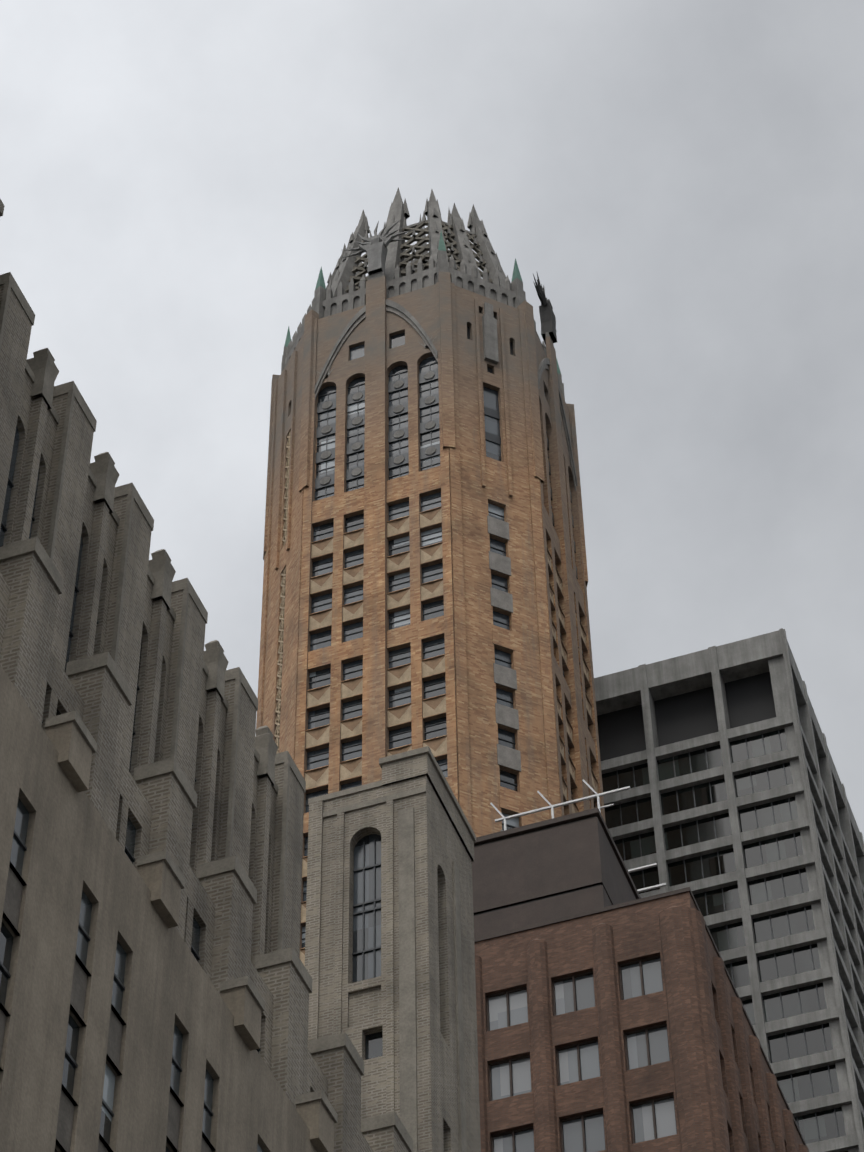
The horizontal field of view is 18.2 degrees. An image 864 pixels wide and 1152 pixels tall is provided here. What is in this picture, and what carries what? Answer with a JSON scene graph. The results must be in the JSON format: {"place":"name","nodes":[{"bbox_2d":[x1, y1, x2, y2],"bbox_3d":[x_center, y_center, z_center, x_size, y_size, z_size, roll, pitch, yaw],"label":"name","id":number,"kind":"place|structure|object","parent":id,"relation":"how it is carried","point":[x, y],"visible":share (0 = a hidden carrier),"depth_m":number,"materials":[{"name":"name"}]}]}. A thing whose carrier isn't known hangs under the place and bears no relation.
{"place":"outdoors","nodes":[
{"label":"outdoors","id":0,"kind":"place"},
{"bbox_2d":[0,199,412,1151],"bbox_3d":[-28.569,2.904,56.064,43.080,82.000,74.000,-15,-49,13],"label":"stone building","id":1,"kind":"structure","parent":0,"point":[156,979],"depth_m":57.21,"materials":[{"name":"grey stone"}]},
{"bbox_2d":[305,746,480,1151],"bbox_3d":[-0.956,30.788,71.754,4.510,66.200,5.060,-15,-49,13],"label":"hotel tower","id":2,"kind":"structure","parent":0,"point":[389,953],"depth_m":89.18,"materials":[{"name":"grey brick"}]},
{"bbox_2d":[256,187,604,965],"bbox_3d":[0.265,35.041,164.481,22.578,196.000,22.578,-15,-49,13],"label":"skyscraper","id":3,"kind":"structure","parent":0,"point":[424,565],"depth_m":192.18,"materials":[{"name":"brick"}]},
{"bbox_2d":[0,0,863,840],"label":"sky","id":4,"kind":"structure","parent":0,"point":[681,182],"materials":[{"name":"grey"}]},
{"label":"ground","id":5,"kind":"structure","parent":0,"visible":0},
{"bbox_2d":[472,807,808,1151],"bbox_3d":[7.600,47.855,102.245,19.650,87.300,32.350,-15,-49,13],"label":"brown office","id":6,"kind":"structure","parent":5,"relation":"on","point":[612,1015],"depth_m":110.93,"materials":[{"name":"brick"}]},
{"bbox_2d":[490,779,665,892],"bbox_3d":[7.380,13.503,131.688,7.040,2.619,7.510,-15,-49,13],"label":"roof davit rails","id":7,"kind":"object","parent":6,"relation":"on","point":[551,807],"visible":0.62,"depth_m":129.49,"materials":[{"name":"white metal"}]},
{"bbox_2d":[594,628,863,1151],"bbox_3d":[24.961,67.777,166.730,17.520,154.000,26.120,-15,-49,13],"label":"concrete office","id":8,"kind":"structure","parent":5,"relation":"on","point":[731,808],"depth_m":201.47,"materials":[{"name":"grey concrete"}]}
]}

